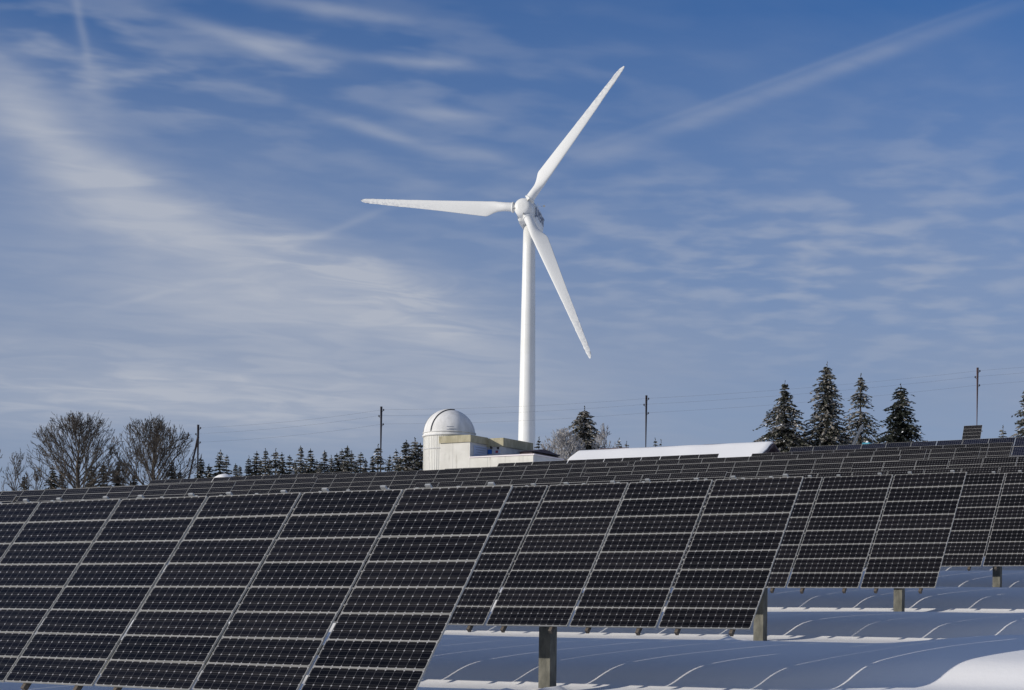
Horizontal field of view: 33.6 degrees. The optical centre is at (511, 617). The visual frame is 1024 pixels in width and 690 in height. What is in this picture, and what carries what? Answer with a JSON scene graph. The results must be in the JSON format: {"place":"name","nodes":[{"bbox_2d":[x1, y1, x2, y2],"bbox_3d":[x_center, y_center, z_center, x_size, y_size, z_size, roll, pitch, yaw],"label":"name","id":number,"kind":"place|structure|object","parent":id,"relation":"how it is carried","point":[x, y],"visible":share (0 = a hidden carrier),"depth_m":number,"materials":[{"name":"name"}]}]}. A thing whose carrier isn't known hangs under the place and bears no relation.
{"place":"outdoors","nodes":[
{"label":"outdoors","id":0,"kind":"place"},
{"bbox_2d":[0,526,1023,689],"bbox_3d":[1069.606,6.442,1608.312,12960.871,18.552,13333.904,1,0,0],"label":"snow ground","id":1,"kind":"structure","parent":0,"point":[958,628],"depth_m":26.79,"materials":[{"name":"white snow"}]},
{"bbox_2d":[0,495,16,502],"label":"solar array","id":2,"kind":"object","parent":1,"relation":"on","point":[7,498],"visible":0.44,"depth_m":64.59,"materials":[{"name":"glass"}]},
{"bbox_2d":[1,449,32,490],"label":"bare tree","id":3,"kind":"object","parent":1,"relation":"on","point":[13,488],"visible":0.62,"depth_m":115.89,"materials":[{"name":"plant"}]},
{"bbox_2d":[21,475,27,489],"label":"young spruce","id":4,"kind":"object","parent":1,"relation":"on","point":[24,479],"visible":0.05,"depth_m":119.92,"materials":[{"name":"green plant"}]},
{"bbox_2d":[19,466,47,489],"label":"bare bush","id":5,"kind":"object","parent":1,"relation":"on","point":[35,479],"visible":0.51,"depth_m":118.94,"materials":[{"name":"plant"}]},
{"bbox_2d":[44,464,59,489],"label":"young spruce","id":6,"kind":"object","parent":1,"relation":"on","point":[51,483],"visible":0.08,"depth_m":121.93,"materials":[{"name":"green plant"}]},
{"bbox_2d":[0,486,134,502],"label":"solar array","id":7,"kind":"object","parent":1,"relation":"on","point":[121,493],"visible":0.35,"depth_m":72.24,"materials":[{"name":"glass"}]},
{"bbox_2d":[27,410,134,488],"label":"bare tree","id":8,"kind":"object","parent":1,"relation":"on","point":[75,423],"visible":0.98,"depth_m":117.55,"materials":[{"name":"brown plant"}]},
{"bbox_2d":[84,467,97,487],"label":"young spruce","id":9,"kind":"object","parent":1,"relation":"on","point":[91,478],"visible":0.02,"depth_m":121.95,"materials":[{"name":"green plant"}]},
{"bbox_2d":[92,462,110,486],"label":"young spruce","id":10,"kind":"object","parent":1,"relation":"on","point":[102,475],"visible":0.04,"depth_m":120.94,"materials":[{"name":"green plant"}]},
{"bbox_2d":[0,482,235,560],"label":"solar array","id":11,"kind":"object","parent":1,"relation":"on","point":[184,490],"visible":0.12,"depth_m":77.53,"materials":[{"name":"glass"},{"name":"galvanised steel"},{"name":"concrete"}]},
{"bbox_2d":[111,465,124,485],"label":"young spruce","id":12,"kind":"object","parent":1,"relation":"on","point":[115,484],"visible":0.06,"depth_m":122.87,"materials":[{"name":"green plant"}]},
{"bbox_2d":[116,462,137,485],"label":"bare bush","id":13,"kind":"object","parent":1,"relation":"on","point":[122,472],"visible":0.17,"depth_m":124.93,"materials":[{"name":"brown plant"}]},
{"bbox_2d":[99,414,203,485],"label":"bare tree","id":14,"kind":"object","parent":1,"relation":"on","point":[156,441],"visible":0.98,"depth_m":116.76,"materials":[{"name":"brown plant"}]},
{"bbox_2d":[168,459,176,478],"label":"young spruce","id":15,"kind":"object","parent":1,"relation":"on","point":[171,470],"visible":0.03,"depth_m":121.91,"materials":[{"name":"green plant"}]},
{"bbox_2d":[188,425,200,478],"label":"utility pole","id":16,"kind":"object","parent":1,"relation":"on","point":[197,443],"visible":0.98,"depth_m":175.93,"materials":[{"name":"brown wood"}]},
{"bbox_2d":[194,456,207,477],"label":"young spruce","id":17,"kind":"object","parent":1,"relation":"on","point":[201,472],"visible":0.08,"depth_m":123.99,"materials":[{"name":"green plant"}]},
{"bbox_2d":[86,478,317,494],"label":"solar array","id":18,"kind":"object","parent":1,"relation":"on","point":[302,485],"visible":0.11,"depth_m":84.72,"materials":[{"name":"glass"},{"name":"galvanised steel"},{"name":"concrete"}]},
{"bbox_2d":[205,464,212,477],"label":"young spruce","id":19,"kind":"object","parent":1,"relation":"on","point":[208,469],"visible":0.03,"depth_m":125.94,"materials":[{"name":"green plant"}]},
{"bbox_2d":[208,450,231,477],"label":"young spruce","id":20,"kind":"object","parent":1,"relation":"on","point":[220,463],"visible":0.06,"depth_m":125.89,"materials":[{"name":"green plant"}]},
{"bbox_2d":[213,474,232,478],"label":"snow mound","id":21,"kind":"object","parent":1,"relation":"on","point":[223,475],"visible":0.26,"depth_m":113.88,"materials":[{"name":"white snow"}]},
{"bbox_2d":[223,456,231,474],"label":"young spruce","id":22,"kind":"object","parent":1,"relation":"on","point":[226,462],"visible":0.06,"depth_m":127.95,"materials":[{"name":"green plant"}]},
{"bbox_2d":[231,464,239,476],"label":"young spruce","id":23,"kind":"object","parent":1,"relation":"on","point":[236,474],"visible":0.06,"depth_m":129.93,"materials":[{"name":"green plant"}]},
{"bbox_2d":[242,457,253,475],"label":"young spruce","id":24,"kind":"object","parent":1,"relation":"on","point":[248,470],"visible":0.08,"depth_m":126.91,"materials":[{"name":"green plant"}]},
{"bbox_2d":[148,472,350,489],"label":"solar array","id":25,"kind":"object","parent":1,"relation":"on","point":[241,478],"visible":0.19,"depth_m":103.74,"materials":[{"name":"glass"},{"name":"galvanised steel"},{"name":"concrete"}]},
{"bbox_2d":[245,451,264,475],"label":"young spruce","id":26,"kind":"object","parent":1,"relation":"on","point":[255,465],"visible":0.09,"depth_m":128.91,"materials":[{"name":"green plant"}]},
{"bbox_2d":[0,482,512,689],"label":"solar array","id":27,"kind":"object","parent":1,"relation":"on","point":[395,616],"visible":1,"depth_m":17.46,"materials":[{"name":"glass"},{"name":"galvanised steel"},{"name":"concrete"}]},
{"bbox_2d":[256,448,271,479],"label":"young spruce","id":28,"kind":"object","parent":1,"relation":"on","point":[265,468],"visible":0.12,"depth_m":125.91,"materials":[{"name":"green plant"}]},
{"bbox_2d":[266,459,273,474],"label":"young spruce","id":29,"kind":"object","parent":1,"relation":"on","point":[269,468],"visible":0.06,"depth_m":132.98,"materials":[{"name":"green plant"}]},
{"bbox_2d":[268,448,283,474],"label":"young spruce","id":30,"kind":"object","parent":1,"relation":"on","point":[275,454],"visible":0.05,"depth_m":129.97,"materials":[{"name":"green plant"}]},
{"bbox_2d":[274,452,289,474],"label":"young spruce","id":31,"kind":"object","parent":1,"relation":"on","point":[280,471],"visible":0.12,"depth_m":126.91,"materials":[{"name":"green plant"}]},
{"bbox_2d":[284,455,294,473],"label":"young spruce","id":32,"kind":"object","parent":1,"relation":"on","point":[289,466],"visible":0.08,"depth_m":128.93,"materials":[{"name":"green plant"}]},
{"bbox_2d":[293,446,307,473],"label":"young spruce","id":33,"kind":"object","parent":1,"relation":"on","point":[298,470],"visible":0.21,"depth_m":125.90,"materials":[{"name":"green plant"}]},
{"bbox_2d":[302,448,317,473],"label":"young spruce","id":34,"kind":"object","parent":1,"relation":"on","point":[311,460],"visible":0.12,"depth_m":127.93,"materials":[{"name":"green plant"}]},
{"bbox_2d":[315,461,322,472],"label":"young spruce","id":35,"kind":"object","parent":1,"relation":"on","point":[320,468],"visible":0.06,"depth_m":125.95,"materials":[{"name":"green plant"}]},
{"bbox_2d":[316,450,329,472],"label":"young spruce","id":36,"kind":"object","parent":1,"relation":"on","point":[324,464],"visible":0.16,"depth_m":126.92,"materials":[{"name":"green plant"}]},
{"bbox_2d":[327,455,333,470],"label":"young spruce","id":37,"kind":"object","parent":1,"relation":"on","point":[331,458],"visible":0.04,"depth_m":129.91,"materials":[{"name":"green plant"}]},
{"bbox_2d":[329,453,341,472],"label":"young spruce","id":38,"kind":"object","parent":1,"relation":"on","point":[337,463],"visible":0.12,"depth_m":126.95,"materials":[{"name":"green plant"}]},
{"bbox_2d":[336,449,345,465],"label":"young spruce","id":39,"kind":"object","parent":1,"relation":"on","point":[340,457],"visible":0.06,"depth_m":130.95,"materials":[{"name":"green plant"}]},
{"bbox_2d":[340,458,348,488],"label":"young spruce","id":40,"kind":"object","parent":1,"relation":"on","point":[343,465],"visible":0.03,"depth_m":125.95,"materials":[{"name":"green plant"}]},
{"bbox_2d":[335,445,357,472],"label":"young spruce","id":41,"kind":"object","parent":1,"relation":"on","point":[347,453],"visible":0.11,"depth_m":126.92,"materials":[{"name":"green plant"}]},
{"bbox_2d":[348,450,358,477],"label":"young spruce","id":42,"kind":"object","parent":1,"relation":"on","point":[354,463],"visible":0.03,"depth_m":129.97,"materials":[{"name":"green plant"}]},
{"bbox_2d":[355,452,367,472],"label":"young spruce","id":43,"kind":"object","parent":1,"relation":"on","point":[359,461],"visible":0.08,"depth_m":126.93,"materials":[{"name":"green plant"}]},
{"bbox_2d":[362,458,367,472],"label":"young spruce","id":44,"kind":"object","parent":1,"relation":"on","point":[364,464],"visible":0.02,"depth_m":129.93,"materials":[{"name":"green plant"}]},
{"bbox_2d":[367,458,375,472],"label":"young spruce","id":45,"kind":"object","parent":1,"relation":"on","point":[371,466],"visible":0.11,"depth_m":127.97,"materials":[{"name":"green plant"}]},
{"bbox_2d":[368,444,389,488],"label":"young spruce","id":46,"kind":"object","parent":1,"relation":"on","point":[376,459],"visible":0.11,"depth_m":126.95,"materials":[{"name":"green plant"}]},
{"bbox_2d":[378,406,383,471],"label":"utility pole","id":47,"kind":"object","parent":1,"relation":"on","point":[380,416],"visible":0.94,"depth_m":175.91,"materials":[{"name":"brown wood"}]},
{"bbox_2d":[200,373,1015,433],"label":"overhead wire","id":48,"kind":"object","parent":47,"relation":"attached to","point":[573,409],"visible":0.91,"depth_m":176.26,"materials":[{"name":"grey metal"}]},
{"bbox_2d":[203,367,1019,427],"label":"overhead wire","id":49,"kind":"object","parent":47,"relation":"attached to","point":[591,402],"visible":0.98,"depth_m":176.43,"materials":[{"name":"grey metal"}]},
{"bbox_2d":[211,381,1023,441],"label":"overhead wire","id":50,"kind":"object","parent":47,"relation":"attached to","point":[598,416],"visible":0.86,"depth_m":176.56,"materials":[{"name":"grey metal"}]},
{"bbox_2d":[385,456,395,471],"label":"young spruce","id":51,"kind":"object","parent":1,"relation":"on","point":[390,464],"visible":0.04,"depth_m":129.93,"materials":[{"name":"green plant"}]},
{"bbox_2d":[391,450,400,471],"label":"young spruce","id":52,"kind":"object","parent":1,"relation":"on","point":[395,459],"visible":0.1,"depth_m":142.90,"materials":[{"name":"green plant"}]},
{"bbox_2d":[0,474,803,687],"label":"solar array","id":53,"kind":"object","parent":1,"relation":"on","point":[725,572],"visible":0.34,"depth_m":23.26,"materials":[{"name":"photovoltaic glass"},{"name":"galvanised steel"},{"name":"concrete"}]},
{"bbox_2d":[394,440,417,471],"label":"young spruce","id":54,"kind":"object","parent":1,"relation":"on","point":[408,460],"visible":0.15,"depth_m":141.89,"materials":[{"name":"green plant"}]},
{"bbox_2d":[398,437,422,470],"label":"young spruce","id":55,"kind":"object","parent":1,"relation":"on","point":[417,453],"visible":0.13,"depth_m":142.83,"materials":[{"name":"green plant"}]},
{"bbox_2d":[410,443,422,469],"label":"young spruce","id":56,"kind":"object","parent":1,"relation":"on","point":[419,461],"visible":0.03,"depth_m":145.85,"materials":[{"name":"green plant"}]},
{"bbox_2d":[310,464,572,491],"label":"solar array","id":57,"kind":"object","parent":1,"relation":"on","point":[403,480],"visible":0.34,"depth_m":87.75,"materials":[{"name":"glass"},{"name":"galvanised steel"},{"name":"concrete"}]},
{"bbox_2d":[361,66,623,449],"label":"wind turbine","id":58,"kind":"object","parent":1,"relation":"on","point":[530,218],"visible":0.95,"depth_m":236.97,"materials":[{"name":"paint"}]},
{"bbox_2d":[422,409,563,469],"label":"observatory","id":59,"kind":"structure","parent":1,"relation":"on","point":[451,440],"depth_m":133.42,"materials":[{"name":"white"}]},
{"bbox_2d":[409,462,628,487],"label":"solar array","id":60,"kind":"object","parent":1,"relation":"on","point":[576,470],"visible":0.08,"depth_m":92.19,"materials":[{"name":"glass"}]},
{"bbox_2d":[540,437,557,452],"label":"rimed tree","id":61,"kind":"object","parent":1,"relation":"on","point":[547,445],"visible":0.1,"depth_m":149.86,"materials":[{"name":"grey plant"}]},
{"bbox_2d":[543,427,585,459],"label":"rimed tree","id":62,"kind":"object","parent":1,"relation":"on","point":[561,441],"visible":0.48,"depth_m":145.48,"materials":[{"name":"grey plant"}]},
{"bbox_2d":[452,459,676,471],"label":"solar array","id":63,"kind":"object","parent":1,"relation":"on","point":[630,463],"visible":0.06,"depth_m":99.08,"materials":[{"name":"glass"}]},
{"bbox_2d":[414,471,726,487],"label":"solar array","id":64,"kind":"object","parent":1,"relation":"on","point":[713,476],"visible":0.1,"depth_m":74.59,"materials":[{"name":"photovoltaic glass"},{"name":"galvanised steel"},{"name":"concrete"}]},
{"bbox_2d":[564,406,603,452],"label":"spruce tree","id":65,"kind":"object","parent":1,"relation":"on","point":[586,434],"visible":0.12,"depth_m":149.47,"materials":[{"name":"green plant"}]},
{"bbox_2d":[590,423,618,449],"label":"rimed tree","id":66,"kind":"object","parent":1,"relation":"on","point":[604,434],"visible":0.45,"depth_m":146.94,"materials":[{"name":"grey plant"}]},
{"bbox_2d":[497,454,718,466],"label":"solar array","id":67,"kind":"object","parent":1,"relation":"on","point":[700,456],"visible":0.09,"depth_m":107.26,"materials":[{"name":"glass"}]},
{"bbox_2d":[643,395,648,446],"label":"utility pole","id":68,"kind":"object","parent":1,"relation":"on","point":[645,405],"visible":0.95,"depth_m":177.92,"materials":[{"name":"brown wood"}]},
{"bbox_2d":[567,441,779,462],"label":"long shed","id":69,"kind":"structure","parent":1,"relation":"on","point":[747,449],"depth_m":129.76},
{"bbox_2d":[501,470,966,640],"bbox_3d":[0.731,-0.963,33.110,15.929,3.432,1.810,1,0,32],"label":"solar array","id":70,"kind":"object","parent":1,"relation":"on","point":[913,534],"visible":0.16,"depth_m":29.68,"materials":[{"name":"photovoltaic glass"},{"name":"galvanised steel"},{"name":"concrete"}]},
{"bbox_2d":[583,455,900,480],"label":"solar array","id":71,"kind":"object","parent":1,"relation":"on","point":[767,469],"visible":0.23,"depth_m":78.36,"materials":[{"name":"photovoltaic glass"},{"name":"galvanised steel"},{"name":"concrete"}]},
{"bbox_2d":[632,449,926,478],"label":"solar array","id":72,"kind":"object","parent":1,"relation":"on","point":[913,455],"visible":0.16,"depth_m":85.63,"materials":[{"name":"photovoltaic glass"},{"name":"galvanised steel"},{"name":"concrete"}]},
{"bbox_2d":[753,384,814,451],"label":"spruce tree","id":73,"kind":"object","parent":1,"relation":"on","point":[788,440],"visible":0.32,"depth_m":149.49,"materials":[{"name":"green plant"}]},
{"bbox_2d":[800,361,852,449],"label":"spruce tree","id":74,"kind":"object","parent":1,"relation":"on","point":[828,433],"visible":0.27,"depth_m":149.53,"materials":[{"name":"green plant"}]},
{"bbox_2d":[724,447,980,467],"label":"solar array","id":75,"kind":"object","parent":1,"relation":"on","point":[960,453],"visible":0.07,"depth_m":89.19,"materials":[{"name":"glass"}]},
{"bbox_2d":[852,424,863,444],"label":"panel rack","id":76,"kind":"object","parent":1,"relation":"on","point":[860,430],"visible":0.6,"depth_m":115.69,"materials":[{"name":"metal"}]},
{"bbox_2d":[842,373,886,444],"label":"spruce tree","id":77,"kind":"object","parent":1,"relation":"on","point":[860,397],"visible":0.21,"depth_m":157.73,"materials":[{"name":"green plant"}]},
{"bbox_2d":[751,442,1012,466],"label":"solar array","id":78,"kind":"object","parent":1,"relation":"on","point":[999,449],"visible":0.11,"depth_m":97.66,"materials":[{"name":"photovoltaic glass"},{"name":"galvanised steel"},{"name":"concrete"}]},
{"bbox_2d":[876,384,927,447],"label":"spruce tree","id":79,"kind":"object","parent":1,"relation":"on","point":[900,430],"visible":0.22,"depth_m":141.61,"materials":[{"name":"green plant"}]},
{"bbox_2d":[788,466,1023,478],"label":"solar array","id":80,"kind":"object","parent":1,"relation":"on","point":[988,470],"visible":0.09,"depth_m":59.76,"materials":[{"name":"glass"}]},
{"bbox_2d":[789,437,1023,465],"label":"solar array","id":81,"kind":"object","parent":1,"relation":"on","point":[1018,449],"visible":0.19,"depth_m":105.32,"materials":[{"name":"photovoltaic glass"},{"name":"galvanised steel"},{"name":"concrete"}]},
{"bbox_2d":[794,470,1023,611],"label":"solar array","id":82,"kind":"object","parent":1,"relation":"on","point":[967,545],"visible":0.06,"depth_m":35.77,"materials":[{"name":"photovoltaic glass"},{"name":"galvanised steel"},{"name":"concrete"}]},
{"bbox_2d":[851,456,1023,474],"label":"solar array","id":83,"kind":"object","parent":1,"relation":"on","point":[1000,462],"visible":0.2,"depth_m":66.87,"materials":[{"name":"glass"}]},
{"bbox_2d":[962,425,981,442],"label":"panel rack","id":84,"kind":"object","parent":1,"relation":"on","point":[972,432],"visible":0.45,"depth_m":112.16,"materials":[{"name":"metal"}]},
{"bbox_2d":[974,368,980,424],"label":"utility pole","id":85,"kind":"object","parent":1,"relation":"on","point":[977,373],"visible":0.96,"depth_m":175.94,"materials":[{"name":"brown wood"}]},
{"bbox_2d":[984,479,1004,586],"bbox_3d":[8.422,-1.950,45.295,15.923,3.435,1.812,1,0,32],"label":"support post","id":86,"kind":"object","parent":1,"relation":"on","point":[997,579],"depth_m":43.21,"materials":[{"name":"metal"}]},
{"bbox_2d":[998,426,1006,437],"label":"young spruce","id":87,"kind":"object","parent":1,"relation":"on","point":[1002,433],"visible":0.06,"depth_m":139.94,"materials":[{"name":"green plant"}]},
{"bbox_2d":[1011,392,1023,450],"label":"spruce tree","id":88,"kind":"object","parent":1,"relation":"on","point":[1020,433],"visible":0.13,"depth_m":134.97,"materials":[{"name":"green plant"}]},
{"bbox_2d":[0,0,1023,490],"label":"sky","id":89,"kind":"structure","parent":0,"point":[763,194],"materials":[{"name":"blue"}]}
]}

